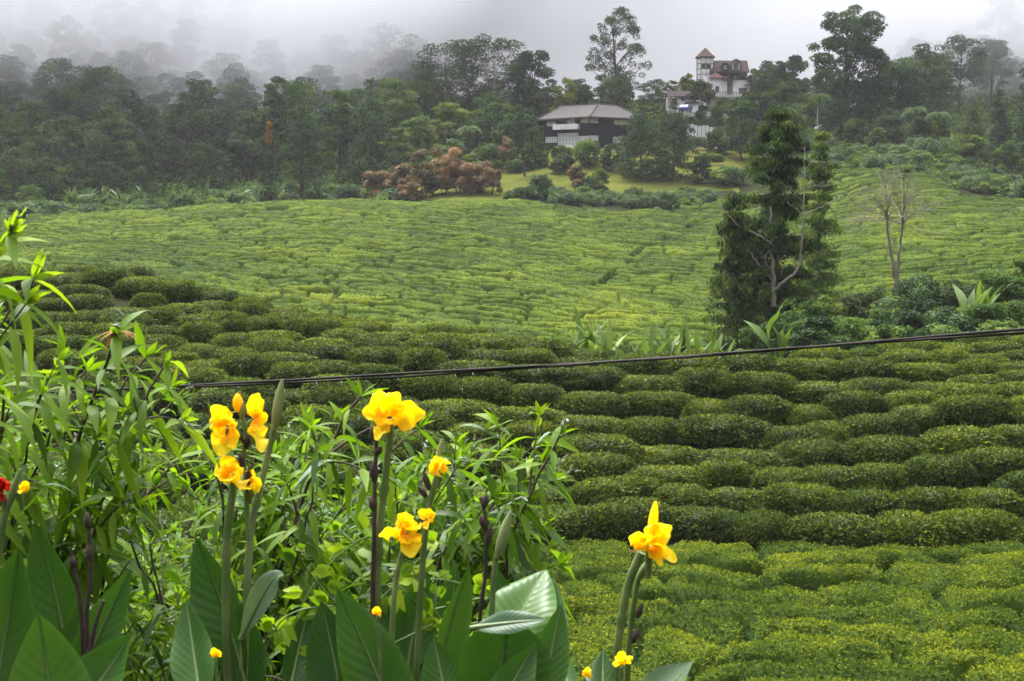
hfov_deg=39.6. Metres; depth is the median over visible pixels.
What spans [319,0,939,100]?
sky
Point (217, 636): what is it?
canna lily
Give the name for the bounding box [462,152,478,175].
bush
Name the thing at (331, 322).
tea bush
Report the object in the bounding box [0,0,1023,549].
ground
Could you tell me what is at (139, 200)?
bush
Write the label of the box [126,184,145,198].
banana plant
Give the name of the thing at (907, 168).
bush
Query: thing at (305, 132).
tree
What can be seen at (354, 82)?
forest tree
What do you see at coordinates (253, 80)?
forest tree
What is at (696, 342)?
banana plant
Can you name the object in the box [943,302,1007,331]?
thicket bush
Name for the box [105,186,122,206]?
banana plant
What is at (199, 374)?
tea bush
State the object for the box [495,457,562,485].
tea bush
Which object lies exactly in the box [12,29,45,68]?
forest tree
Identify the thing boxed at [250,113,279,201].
tree
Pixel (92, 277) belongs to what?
tea bush
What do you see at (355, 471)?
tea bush
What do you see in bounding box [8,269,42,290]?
tea bush
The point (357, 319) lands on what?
tea bush
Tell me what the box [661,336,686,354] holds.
banana plant
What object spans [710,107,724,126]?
bush
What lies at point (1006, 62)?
forest tree
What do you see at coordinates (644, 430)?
tea bush
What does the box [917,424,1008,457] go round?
tea bush
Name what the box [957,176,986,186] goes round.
bush
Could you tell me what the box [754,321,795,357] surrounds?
thicket bush
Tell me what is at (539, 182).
bush
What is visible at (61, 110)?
forest tree
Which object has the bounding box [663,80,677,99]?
forest tree
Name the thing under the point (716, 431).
tea bush
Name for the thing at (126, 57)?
forest tree
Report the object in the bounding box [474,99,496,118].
forest tree
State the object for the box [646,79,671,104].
forest tree
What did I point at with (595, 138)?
window
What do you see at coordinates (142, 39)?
forest tree
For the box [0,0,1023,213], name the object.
undergrowth
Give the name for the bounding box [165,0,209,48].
forest tree
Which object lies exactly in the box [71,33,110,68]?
forest tree
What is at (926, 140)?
tree fern
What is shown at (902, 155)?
bush
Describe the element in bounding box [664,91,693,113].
outbuilding
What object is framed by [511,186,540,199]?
bush
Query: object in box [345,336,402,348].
tea bush
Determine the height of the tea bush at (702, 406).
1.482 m
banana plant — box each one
[59,198,77,204]
[61,190,85,203]
[64,186,85,203]
[77,190,94,203]
[78,188,96,203]
[79,190,97,203]
[92,191,109,204]
[101,183,113,203]
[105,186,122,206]
[114,193,128,206]
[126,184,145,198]
[137,191,153,198]
[168,186,185,208]
[169,183,195,201]
[196,181,209,191]
[198,181,213,196]
[231,175,245,187]
[231,186,254,193]
[255,182,267,201]
[265,181,286,199]
[283,176,296,190]
[313,176,326,199]
[552,330,586,345]
[561,305,610,347]
[568,314,598,348]
[592,316,625,350]
[614,341,640,354]
[620,336,645,352]
[638,327,671,351]
[647,326,705,352]
[657,319,693,352]
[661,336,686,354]
[675,321,702,349]
[676,332,710,352]
[692,321,725,351]
[705,339,739,351]
[744,301,784,355]
[767,313,791,357]
[952,284,991,317]
[976,279,1019,303]
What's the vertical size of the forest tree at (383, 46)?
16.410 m
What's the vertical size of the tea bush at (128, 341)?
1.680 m
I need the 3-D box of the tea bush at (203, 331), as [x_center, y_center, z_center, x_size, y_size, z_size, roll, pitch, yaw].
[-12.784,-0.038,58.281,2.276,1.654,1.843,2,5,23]
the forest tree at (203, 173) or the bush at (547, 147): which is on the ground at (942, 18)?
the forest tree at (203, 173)
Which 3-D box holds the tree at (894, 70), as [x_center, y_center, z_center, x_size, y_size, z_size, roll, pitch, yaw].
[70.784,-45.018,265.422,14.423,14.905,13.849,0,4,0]
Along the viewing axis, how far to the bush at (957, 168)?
212.70 m
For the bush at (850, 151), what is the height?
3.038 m
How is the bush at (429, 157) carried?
on the ground at (942, 18)
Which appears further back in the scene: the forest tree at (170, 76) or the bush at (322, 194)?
the forest tree at (170, 76)
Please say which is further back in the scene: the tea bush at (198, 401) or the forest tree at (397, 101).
the forest tree at (397, 101)
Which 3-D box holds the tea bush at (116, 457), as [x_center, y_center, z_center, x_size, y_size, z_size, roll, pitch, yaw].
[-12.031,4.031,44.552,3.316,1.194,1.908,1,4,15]
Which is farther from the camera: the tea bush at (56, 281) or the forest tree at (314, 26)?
the forest tree at (314, 26)
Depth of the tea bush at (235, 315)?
60.64 m
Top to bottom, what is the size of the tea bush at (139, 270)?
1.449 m
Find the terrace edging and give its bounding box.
[684,182,711,183]
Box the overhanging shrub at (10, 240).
[0,207,78,481]
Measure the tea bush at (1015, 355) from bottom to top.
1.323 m
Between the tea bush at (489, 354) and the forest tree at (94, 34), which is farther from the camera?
the forest tree at (94, 34)
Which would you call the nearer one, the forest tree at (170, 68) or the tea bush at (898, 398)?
the tea bush at (898, 398)
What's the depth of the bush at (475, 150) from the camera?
240.82 m
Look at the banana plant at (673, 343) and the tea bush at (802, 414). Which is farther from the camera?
the banana plant at (673, 343)
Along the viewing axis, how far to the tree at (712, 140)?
243.07 m
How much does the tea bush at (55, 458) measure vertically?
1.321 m
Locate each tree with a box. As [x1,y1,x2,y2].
[0,22,33,55]
[0,30,8,60]
[0,54,34,104]
[0,85,20,142]
[0,103,20,140]
[0,137,41,184]
[0,146,43,201]
[0,168,11,201]
[2,43,41,79]
[2,69,33,108]
[4,96,30,132]
[8,101,59,154]
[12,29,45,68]
[15,184,46,202]
[16,114,114,194]
[18,0,64,37]
[27,58,85,142]
[30,0,56,39]
[30,60,75,104]
[33,26,63,56]
[33,162,73,202]
[35,110,62,157]
[44,15,92,82]
[45,83,92,126]
[47,35,74,59]
[55,64,101,120]
[55,122,99,178]
[57,53,86,81]
[57,126,104,166]
[57,156,91,195]
[65,0,106,43]
[66,24,93,46]
[67,29,106,59]
[70,66,130,128]
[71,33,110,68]
[72,66,133,132]
[76,106,137,176]
[80,51,115,85]
[87,161,124,196]
[90,0,142,56]
[90,89,160,181]
[100,14,126,44]
[102,32,124,56]
[103,34,155,74]
[106,79,157,138]
[107,50,148,95]
[113,50,138,84]
[124,140,161,192]
[125,104,170,161]
[128,0,167,49]
[129,41,176,95]
[130,38,155,63]
[130,75,168,115]
[131,0,164,42]
[137,72,206,133]
[137,91,189,156]
[147,98,220,179]
[154,49,195,77]
[155,70,186,99]
[160,70,217,141]
[162,12,186,44]
[163,18,210,77]
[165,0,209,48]
[167,14,218,62]
[168,78,226,142]
[175,142,236,190]
[196,64,226,99]
[199,20,228,57]
[202,56,228,82]
[202,62,261,132]
[203,52,258,98]
[206,99,239,139]
[208,101,261,166]
[212,28,259,69]
[213,26,266,65]
[214,37,250,61]
[217,76,263,131]
[218,70,270,123]
[219,85,260,117]
[220,132,269,178]
[225,32,264,73]
[225,110,267,180]
[242,112,286,168]
[249,39,292,104]
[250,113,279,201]
[254,76,294,178]
[256,35,290,85]
[257,60,291,100]
[260,0,288,55]
[266,79,323,175]
[270,89,330,199]
[271,75,338,152]
[273,48,321,79]
[274,20,316,72]
[274,80,306,133]
[284,22,321,68]
[288,52,321,92]
[291,16,326,46]
[301,30,324,48]
[302,65,341,120]
[306,34,358,89]
[309,20,360,48]
[314,88,361,177]
[318,24,356,67]
[318,52,385,103]
[325,88,382,128]
[330,96,375,169]
[333,78,404,185]
[334,18,393,60]
[339,73,364,99]
[355,21,423,94]
[358,78,421,139]
[363,77,423,128]
[365,48,431,104]
[368,34,396,59]
[375,45,402,72]
[376,69,410,122]
[378,127,414,164]
[395,55,429,75]
[398,67,443,111]
[399,76,442,135]
[399,114,443,156]
[405,39,487,141]
[408,37,431,66]
[416,41,440,79]
[429,102,474,144]
[440,138,466,166]
[442,33,537,130]
[462,92,515,145]
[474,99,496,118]
[478,78,507,99]
[489,108,536,146]
[505,50,556,129]
[511,103,537,176]
[525,79,552,108]
[529,85,557,130]
[547,152,575,172]
[549,76,579,111]
[565,79,592,97]
[570,84,593,104]
[571,139,602,165]
[584,6,652,104]
[584,169,610,190]
[590,76,634,110]
[598,141,627,170]
[610,64,632,81]
[611,95,669,179]
[636,80,664,107]
[643,96,699,179]
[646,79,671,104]
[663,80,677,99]
[679,73,694,90]
[685,80,716,110]
[686,155,713,182]
[698,192,770,350]
[704,126,731,152]
[706,102,838,348]
[708,165,748,186]
[712,97,735,110]
[714,144,839,306]
[720,100,764,159]
[731,91,776,119]
[747,68,764,92]
[749,60,782,92]
[763,66,788,93]
[768,80,806,107]
[771,136,812,157]
[773,107,807,136]
[775,54,810,104]
[791,131,847,315]
[797,92,831,127]
[806,4,897,117]
[806,76,824,97]
[811,85,853,136]
[831,118,873,146]
[837,155,957,295]
[843,79,893,133]
[857,57,932,128]
[863,126,893,147]
[870,107,910,144]
[876,80,896,105]
[892,43,949,111]
[893,37,938,60]
[898,30,938,57]
[899,136,934,153]
[900,53,963,121]
[909,115,936,138]
[913,70,955,127]
[922,111,952,153]
[931,46,968,93]
[932,34,989,113]
[933,31,972,82]
[935,152,966,164]
[952,134,986,166]
[953,102,994,159]
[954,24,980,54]
[963,34,995,70]
[965,38,1021,109]
[971,43,1017,98]
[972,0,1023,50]
[978,167,1009,174]
[985,86,1014,154]
[991,140,1023,173]
[1001,56,1023,88]
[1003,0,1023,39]
[1011,91,1023,152]
[1014,63,1023,103]
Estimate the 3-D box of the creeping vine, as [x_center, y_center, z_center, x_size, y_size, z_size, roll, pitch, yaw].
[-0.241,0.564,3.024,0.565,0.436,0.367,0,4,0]
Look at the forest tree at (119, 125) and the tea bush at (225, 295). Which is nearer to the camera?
the tea bush at (225, 295)
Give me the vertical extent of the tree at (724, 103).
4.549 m
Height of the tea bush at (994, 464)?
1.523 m
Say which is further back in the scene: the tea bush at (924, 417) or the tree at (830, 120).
the tree at (830, 120)
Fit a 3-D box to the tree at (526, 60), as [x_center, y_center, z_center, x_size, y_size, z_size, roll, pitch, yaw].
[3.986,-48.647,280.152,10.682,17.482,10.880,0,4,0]
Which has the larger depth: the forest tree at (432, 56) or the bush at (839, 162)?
the forest tree at (432, 56)
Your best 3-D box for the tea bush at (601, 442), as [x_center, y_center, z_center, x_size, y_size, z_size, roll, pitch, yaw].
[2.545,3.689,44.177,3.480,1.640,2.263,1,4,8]
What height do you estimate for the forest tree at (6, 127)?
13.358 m
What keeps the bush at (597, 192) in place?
on the ground at (942, 18)
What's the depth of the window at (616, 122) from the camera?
249.45 m
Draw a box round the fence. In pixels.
[686,124,720,139]
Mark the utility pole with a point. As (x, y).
(817, 109)
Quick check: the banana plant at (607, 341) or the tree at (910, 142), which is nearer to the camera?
the banana plant at (607, 341)
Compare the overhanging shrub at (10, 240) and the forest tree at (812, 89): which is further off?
the forest tree at (812, 89)
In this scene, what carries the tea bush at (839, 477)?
on the ground at (942, 18)
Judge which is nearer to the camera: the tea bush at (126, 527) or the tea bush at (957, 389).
the tea bush at (126, 527)
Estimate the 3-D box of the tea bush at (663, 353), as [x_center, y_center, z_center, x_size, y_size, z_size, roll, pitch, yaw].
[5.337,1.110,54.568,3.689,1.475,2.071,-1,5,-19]
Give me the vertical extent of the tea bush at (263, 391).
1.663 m
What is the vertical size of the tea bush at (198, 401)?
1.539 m
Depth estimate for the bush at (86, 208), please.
194.51 m
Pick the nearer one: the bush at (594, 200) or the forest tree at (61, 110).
the bush at (594, 200)
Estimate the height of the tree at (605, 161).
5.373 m
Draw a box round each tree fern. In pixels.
[455,126,481,153]
[807,93,830,131]
[885,144,913,153]
[901,106,927,137]
[913,137,939,149]
[924,112,950,152]
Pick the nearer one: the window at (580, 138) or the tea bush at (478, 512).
the tea bush at (478, 512)
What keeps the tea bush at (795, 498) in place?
on the ground at (942, 18)
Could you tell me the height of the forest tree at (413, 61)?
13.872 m
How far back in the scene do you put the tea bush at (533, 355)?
53.33 m
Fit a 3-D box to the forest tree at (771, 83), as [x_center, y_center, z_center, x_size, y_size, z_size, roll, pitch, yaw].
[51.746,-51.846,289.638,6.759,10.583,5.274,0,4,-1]
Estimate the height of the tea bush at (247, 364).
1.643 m
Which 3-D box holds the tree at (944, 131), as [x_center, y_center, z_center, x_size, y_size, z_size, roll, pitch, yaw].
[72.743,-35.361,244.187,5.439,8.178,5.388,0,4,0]
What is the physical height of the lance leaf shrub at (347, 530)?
2.178 m
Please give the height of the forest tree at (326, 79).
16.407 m
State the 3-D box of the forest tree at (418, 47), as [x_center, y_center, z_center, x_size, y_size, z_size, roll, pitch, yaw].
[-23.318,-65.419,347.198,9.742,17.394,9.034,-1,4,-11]
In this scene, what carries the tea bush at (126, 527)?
on the ground at (942, 18)
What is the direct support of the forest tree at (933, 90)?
on the ground at (942, 18)
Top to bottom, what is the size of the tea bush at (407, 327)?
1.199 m
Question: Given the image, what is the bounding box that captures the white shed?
[684,102,698,111]
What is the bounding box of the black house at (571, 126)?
[537,103,642,149]
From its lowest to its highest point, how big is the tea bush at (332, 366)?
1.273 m
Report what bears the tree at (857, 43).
on the ground at (942, 18)
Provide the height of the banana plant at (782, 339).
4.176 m
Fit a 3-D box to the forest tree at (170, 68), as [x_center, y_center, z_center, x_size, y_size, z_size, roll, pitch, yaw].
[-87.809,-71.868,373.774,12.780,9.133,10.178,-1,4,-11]
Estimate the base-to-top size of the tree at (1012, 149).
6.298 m
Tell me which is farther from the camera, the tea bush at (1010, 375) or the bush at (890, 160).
the bush at (890, 160)
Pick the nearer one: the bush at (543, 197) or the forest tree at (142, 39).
the bush at (543, 197)
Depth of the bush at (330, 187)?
226.21 m
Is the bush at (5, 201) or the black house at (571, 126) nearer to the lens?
the bush at (5, 201)
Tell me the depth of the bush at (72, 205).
207.44 m
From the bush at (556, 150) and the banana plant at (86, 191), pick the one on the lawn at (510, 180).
the bush at (556, 150)
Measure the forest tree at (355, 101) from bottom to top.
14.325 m
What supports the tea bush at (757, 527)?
on the ground at (942, 18)
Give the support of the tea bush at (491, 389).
on the ground at (942, 18)
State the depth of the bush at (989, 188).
203.47 m
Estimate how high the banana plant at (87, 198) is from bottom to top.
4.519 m
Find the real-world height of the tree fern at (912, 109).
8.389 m
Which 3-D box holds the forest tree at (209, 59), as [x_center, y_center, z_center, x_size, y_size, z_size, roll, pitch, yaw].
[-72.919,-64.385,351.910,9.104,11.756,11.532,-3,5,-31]
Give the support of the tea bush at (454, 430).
on the ground at (942, 18)
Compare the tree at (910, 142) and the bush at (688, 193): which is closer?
the bush at (688, 193)
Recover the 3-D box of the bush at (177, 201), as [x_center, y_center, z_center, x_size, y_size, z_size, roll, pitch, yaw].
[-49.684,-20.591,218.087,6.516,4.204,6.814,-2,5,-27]
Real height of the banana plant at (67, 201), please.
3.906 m
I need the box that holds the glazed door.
[558,133,577,145]
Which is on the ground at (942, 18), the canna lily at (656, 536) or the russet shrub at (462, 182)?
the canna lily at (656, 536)
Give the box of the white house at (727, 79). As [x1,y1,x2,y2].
[695,48,758,107]
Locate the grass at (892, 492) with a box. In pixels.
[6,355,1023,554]
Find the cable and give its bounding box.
[13,328,1023,394]
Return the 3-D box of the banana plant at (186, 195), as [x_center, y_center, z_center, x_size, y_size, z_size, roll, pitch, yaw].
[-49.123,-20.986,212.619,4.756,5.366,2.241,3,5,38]
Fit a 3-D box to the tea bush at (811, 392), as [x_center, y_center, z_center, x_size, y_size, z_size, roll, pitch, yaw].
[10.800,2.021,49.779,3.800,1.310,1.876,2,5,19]
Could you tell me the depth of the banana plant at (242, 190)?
210.24 m
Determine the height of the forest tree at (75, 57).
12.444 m
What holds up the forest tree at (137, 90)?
on the ground at (942, 18)
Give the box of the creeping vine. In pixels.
[258,510,489,680]
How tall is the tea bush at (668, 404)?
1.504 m
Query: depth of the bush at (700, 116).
275.10 m
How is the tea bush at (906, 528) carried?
on the ground at (942, 18)
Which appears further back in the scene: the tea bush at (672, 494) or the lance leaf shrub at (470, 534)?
the tea bush at (672, 494)
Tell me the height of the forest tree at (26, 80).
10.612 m
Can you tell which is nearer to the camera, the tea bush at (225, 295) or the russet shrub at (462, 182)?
the tea bush at (225, 295)
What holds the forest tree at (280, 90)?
on the ground at (942, 18)
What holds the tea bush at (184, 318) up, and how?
on the ground at (942, 18)
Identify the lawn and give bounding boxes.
[412,148,687,201]
[676,138,753,192]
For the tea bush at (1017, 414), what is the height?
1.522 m
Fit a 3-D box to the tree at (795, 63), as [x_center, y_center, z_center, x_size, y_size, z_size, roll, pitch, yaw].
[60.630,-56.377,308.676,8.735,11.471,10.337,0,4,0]
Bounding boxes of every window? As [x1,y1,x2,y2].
[546,137,556,142]
[547,121,555,125]
[567,119,574,123]
[578,136,588,140]
[580,118,588,122]
[590,119,597,122]
[590,136,597,140]
[614,120,628,124]
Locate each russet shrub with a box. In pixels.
[362,170,387,196]
[377,172,397,195]
[385,162,413,188]
[396,174,427,199]
[407,149,436,193]
[419,159,443,194]
[425,145,461,194]
[442,157,473,191]
[455,162,484,194]
[468,160,492,186]
[479,166,502,194]
[493,136,515,166]
[566,164,587,185]
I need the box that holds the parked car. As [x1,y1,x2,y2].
[679,105,691,112]
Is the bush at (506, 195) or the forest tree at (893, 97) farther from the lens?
the forest tree at (893, 97)
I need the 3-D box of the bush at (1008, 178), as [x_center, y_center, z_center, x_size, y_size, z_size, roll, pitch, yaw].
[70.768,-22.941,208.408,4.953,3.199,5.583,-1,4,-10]
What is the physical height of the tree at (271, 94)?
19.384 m
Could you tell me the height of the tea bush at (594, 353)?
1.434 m
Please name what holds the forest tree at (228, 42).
on the ground at (942, 18)
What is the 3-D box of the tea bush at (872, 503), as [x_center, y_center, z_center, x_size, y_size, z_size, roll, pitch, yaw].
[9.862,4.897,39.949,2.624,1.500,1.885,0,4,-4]
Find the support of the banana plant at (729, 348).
on the ground at (942, 18)
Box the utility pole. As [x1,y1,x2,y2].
[813,106,821,130]
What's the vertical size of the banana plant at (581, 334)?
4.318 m
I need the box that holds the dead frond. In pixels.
[266,120,273,145]
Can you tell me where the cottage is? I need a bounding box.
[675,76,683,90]
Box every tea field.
[0,161,1023,352]
[112,536,1023,680]
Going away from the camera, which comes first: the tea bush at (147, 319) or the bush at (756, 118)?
the tea bush at (147, 319)
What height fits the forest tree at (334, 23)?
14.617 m
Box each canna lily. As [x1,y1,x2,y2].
[0,469,130,680]
[170,379,312,680]
[305,390,472,680]
[420,494,577,680]
[582,501,693,680]
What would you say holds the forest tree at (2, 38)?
on the ground at (942, 18)
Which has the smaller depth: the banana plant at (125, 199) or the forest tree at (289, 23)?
the banana plant at (125, 199)
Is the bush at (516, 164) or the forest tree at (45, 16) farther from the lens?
the forest tree at (45, 16)
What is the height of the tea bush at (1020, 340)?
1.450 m
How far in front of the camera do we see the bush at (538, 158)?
235.17 m
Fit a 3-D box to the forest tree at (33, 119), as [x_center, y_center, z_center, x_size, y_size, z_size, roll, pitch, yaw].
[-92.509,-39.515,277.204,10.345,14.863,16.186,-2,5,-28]
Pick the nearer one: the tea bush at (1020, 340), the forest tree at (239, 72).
the tea bush at (1020, 340)
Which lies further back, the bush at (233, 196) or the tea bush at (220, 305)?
the bush at (233, 196)
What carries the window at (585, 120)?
in the black house at (571, 126)
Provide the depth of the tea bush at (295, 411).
45.65 m
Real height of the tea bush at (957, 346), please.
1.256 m
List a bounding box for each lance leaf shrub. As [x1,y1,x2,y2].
[0,300,218,680]
[4,405,252,680]
[84,512,358,680]
[134,377,437,680]
[209,476,477,620]
[331,401,584,633]
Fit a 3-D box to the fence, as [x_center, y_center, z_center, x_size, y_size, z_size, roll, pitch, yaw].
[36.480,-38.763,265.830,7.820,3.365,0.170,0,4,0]
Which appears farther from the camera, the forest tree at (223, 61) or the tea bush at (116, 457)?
the forest tree at (223, 61)
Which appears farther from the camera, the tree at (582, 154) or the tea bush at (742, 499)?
the tree at (582, 154)
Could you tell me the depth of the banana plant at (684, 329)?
68.07 m
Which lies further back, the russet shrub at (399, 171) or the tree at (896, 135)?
the tree at (896, 135)
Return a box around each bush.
[0,198,13,202]
[0,202,9,210]
[0,263,31,272]
[0,264,59,287]
[0,289,51,308]
[0,312,33,331]
[0,329,41,353]
[3,201,37,214]
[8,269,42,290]
[20,455,66,487]
[24,334,87,362]
[27,199,48,205]
[29,297,63,312]
[30,311,69,329]
[32,274,82,289]
[34,201,70,214]
[34,321,96,336]
[35,348,78,375]
[36,408,80,436]
[49,283,113,300]
[54,272,83,278]
[57,293,114,312]
[59,264,98,272]
[63,409,129,449]
[65,309,107,322]
[68,203,82,212]
[68,348,111,375]
[71,203,104,212]
[72,370,122,400]
[76,463,141,499]
[78,269,117,293]
[81,267,136,286]
[84,321,150,337]
[85,332,135,355]
[86,396,156,418]
[91,500,139,545]
[93,312,161,327]
[95,204,117,210]
[99,451,152,476]
[101,306,145,313]
[102,265,155,276]
[107,380,151,400]
[110,276,166,298]
[110,356,176,381]
[111,193,137,205]
[117,203,156,209]
[124,343,174,358]
[124,508,219,545]
[126,477,189,510]
[127,423,187,452]
[128,292,167,307]
[131,198,166,209]
[138,276,167,279]
[139,451,196,486]
[140,198,167,207]
[141,305,185,325]
[143,333,187,350]
[144,381,196,417]
[145,203,164,209]
[147,324,180,336]
[151,365,229,391]
[158,278,206,303]
[158,351,202,364]
[162,438,212,458]
[165,302,210,313]
[167,194,199,209]
[169,313,228,326]
[170,491,243,528]
[174,412,227,440]
[176,197,196,206]
[176,342,221,360]
[177,320,226,343]
[183,358,223,368]
[183,387,249,419]
[185,450,271,492]
[190,195,223,205]
[194,188,224,194]
[194,300,234,312]
[195,309,249,319]
[196,289,246,302]
[208,191,229,197]
[208,332,254,347]
[211,346,257,359]
[211,375,275,398]
[218,351,282,379]
[219,317,258,332]
[220,190,257,202]
[226,417,271,441]
[230,296,272,308]
[231,302,271,316]
[232,185,271,198]
[233,440,290,475]
[239,397,290,423]
[240,199,255,203]
[241,335,295,352]
[245,314,285,330]
[249,329,305,343]
[260,482,328,513]
[263,359,321,389]
[264,310,319,320]
[265,424,320,463]
[266,350,319,362]
[270,307,310,312]
[270,387,312,405]
[272,463,359,500]
[278,403,349,434]
[279,192,302,199]
[282,315,328,338]
[282,341,353,360]
[299,337,349,344]
[301,373,373,398]
[302,385,363,411]
[306,193,331,199]
[307,439,367,468]
[308,359,354,374]
[314,499,370,541]
[315,176,343,184]
[317,313,348,319]
[318,327,367,341]
[320,181,338,195]
[321,316,345,329]
[325,411,393,446]
[332,181,363,199]
[339,319,395,332]
[343,316,380,321]
[344,345,406,365]
[344,362,405,395]
[345,179,364,185]
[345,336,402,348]
[347,444,412,483]
[349,330,426,341]
[349,398,390,418]
[354,484,410,512]
[361,185,383,199]
[364,395,419,402]
[370,188,413,200]
[370,428,446,459]
[383,157,409,170]
[387,329,416,332]
[390,411,461,440]
[392,326,417,330]
[396,370,457,401]
[396,463,443,485]
[397,337,472,360]
[397,346,449,374]
[400,158,423,177]
[413,331,485,349]
[415,323,464,333]
[415,397,506,423]
[421,442,512,484]
[423,154,442,160]
[425,358,523,384]
[435,487,509,508]
[435,503,512,525]
[443,421,507,447]
[445,376,515,405]
[451,141,476,154]
[456,348,513,363]
[458,326,491,334]
[461,148,492,160]
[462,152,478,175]
[468,333,522,341]
[477,143,506,169]
[479,337,509,350]
[488,136,514,148]
[495,405,568,427]
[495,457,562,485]
[497,382,565,409]
[498,419,566,457]
[502,190,519,199]
[502,337,573,358]
[503,158,534,171]
[507,345,557,364]
[508,147,548,168]
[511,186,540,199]
[513,363,574,393]
[513,503,600,548]
[527,174,553,197]
[527,485,566,508]
[528,139,548,157]
[529,338,578,348]
[539,190,557,199]
[541,432,645,464]
[542,186,561,198]
[544,143,550,151]
[545,186,566,198]
[547,190,574,204]
[547,414,621,436]
[549,144,572,156]
[550,390,632,419]
[552,355,616,368]
[556,450,639,487]
[561,364,628,395]
[561,473,662,508]
[568,347,621,358]
[570,195,592,205]
[573,185,596,193]
[575,193,599,206]
[587,495,678,545]
[588,191,603,199]
[599,194,615,204]
[603,190,619,195]
[608,353,667,377]
[608,374,689,394]
[610,415,693,448]
[612,193,629,200]
[614,194,627,205]
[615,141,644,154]
[619,197,643,207]
[620,350,676,358]
[621,389,696,419]
[624,186,643,194]
[625,464,710,490]
[635,444,708,467]
[636,193,656,207]
[637,194,663,206]
[648,481,711,511]
[655,190,679,207]
[658,353,730,375]
[665,504,742,545]
[670,366,734,400]
[672,196,702,208]
[675,186,693,193]
[677,347,727,357]
[677,397,729,418]
[678,187,698,192]
[678,412,777,450]
[680,191,695,196]
[682,115,699,133]
[690,136,706,146]
[693,110,707,124]
[694,189,720,202]
[695,187,715,201]
[695,457,757,491]
[700,116,716,126]
[700,152,723,161]
[700,447,798,469]
[706,486,767,512]
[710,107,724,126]
[714,334,736,351]
[717,353,791,374]
[723,113,733,125]
[723,393,796,425]
[724,369,800,400]
[732,508,795,551]
[737,326,768,357]
[747,466,808,491]
[748,114,760,120]
[749,425,824,451]
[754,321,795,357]
[757,480,841,517]
[767,309,816,347]
[769,438,851,468]
[778,356,843,383]
[784,403,839,427]
[785,294,849,342]
[785,314,837,354]
[787,347,852,359]
[787,510,886,550]
[789,380,863,404]
[793,154,810,161]
[794,167,807,177]
[796,169,833,179]
[800,286,830,333]
[800,463,864,493]
[801,419,855,444]
[813,315,884,350]
[818,389,889,420]
[821,160,843,168]
[822,136,844,147]
[824,149,840,154]
[827,488,899,518]
[828,152,850,161]
[830,292,882,324]
[835,356,896,382]
[836,145,849,151]
[839,413,923,437]
[841,148,865,157]
[841,308,902,349]
[842,434,936,465]
[844,154,866,167]
[844,376,911,395]
[847,144,870,152]
[848,348,879,358]
[848,462,914,494]
[856,154,887,169]
[856,323,905,350]
[861,285,888,318]
[871,337,944,353]
[872,142,893,154]
[874,273,956,336]
[874,508,948,549]
[878,347,935,365]
[880,153,905,163]
[882,156,903,165]
[883,287,916,316]
[883,389,943,410]
[887,402,950,434]
[890,310,941,337]
[890,484,980,515]
[891,362,954,382]
[893,153,908,164]
[894,164,913,173]
[901,149,938,165]
[901,453,981,490]
[903,381,952,392]
[905,153,928,167]
[909,291,934,314]
[910,305,978,336]
[912,164,927,172]
[913,322,961,343]
[914,278,977,327]
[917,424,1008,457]
[926,506,1023,548]
[927,162,951,171]
[927,382,1003,397]
[927,393,1016,427]
[928,348,974,364]
[937,341,970,345]
[940,165,973,175]
[940,343,979,353]
[942,170,970,181]
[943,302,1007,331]
[947,373,1007,385]
[950,176,981,189]
[950,358,1004,377]
[951,444,1023,486]
[953,268,1012,330]
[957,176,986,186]
[958,333,1012,343]
[960,164,979,171]
[960,485,1023,520]
[962,180,991,193]
[965,339,1023,353]
[974,171,989,176]
[974,181,994,192]
[975,353,1009,361]
[976,320,1023,336]
[980,174,1014,191]
[985,423,1023,448]
[988,182,1012,194]
[988,468,1023,497]
[991,275,1023,325]
[993,299,1023,326]
[993,380,1023,397]
[995,368,1023,382]
[997,174,1010,182]
[997,349,1023,361]
[998,360,1023,370]
[1002,394,1023,427]
[1003,173,1023,182]
[1005,254,1023,306]
[1005,522,1023,543]
[1006,180,1023,198]
[1010,334,1023,338]
[1011,336,1023,346]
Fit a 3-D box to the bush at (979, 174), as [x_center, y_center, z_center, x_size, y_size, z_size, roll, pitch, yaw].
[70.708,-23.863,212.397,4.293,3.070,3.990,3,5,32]
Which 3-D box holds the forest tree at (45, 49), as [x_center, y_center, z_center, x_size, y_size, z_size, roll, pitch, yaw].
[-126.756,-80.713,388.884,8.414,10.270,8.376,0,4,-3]
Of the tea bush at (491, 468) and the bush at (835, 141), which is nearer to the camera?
the tea bush at (491, 468)
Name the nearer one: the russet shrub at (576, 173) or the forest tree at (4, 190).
the russet shrub at (576, 173)
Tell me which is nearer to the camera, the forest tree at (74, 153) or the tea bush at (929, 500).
the tea bush at (929, 500)
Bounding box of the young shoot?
[98,330,137,351]
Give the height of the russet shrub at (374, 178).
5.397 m
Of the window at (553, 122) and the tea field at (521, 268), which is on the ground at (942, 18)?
the tea field at (521, 268)
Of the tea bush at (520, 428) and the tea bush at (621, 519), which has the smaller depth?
the tea bush at (621, 519)
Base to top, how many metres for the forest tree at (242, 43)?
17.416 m
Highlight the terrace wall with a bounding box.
[683,112,726,118]
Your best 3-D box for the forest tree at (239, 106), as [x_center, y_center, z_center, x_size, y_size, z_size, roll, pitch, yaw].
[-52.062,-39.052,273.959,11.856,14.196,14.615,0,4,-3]
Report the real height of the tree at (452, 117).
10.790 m
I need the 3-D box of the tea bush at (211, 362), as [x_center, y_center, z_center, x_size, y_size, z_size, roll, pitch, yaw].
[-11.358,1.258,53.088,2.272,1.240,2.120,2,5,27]

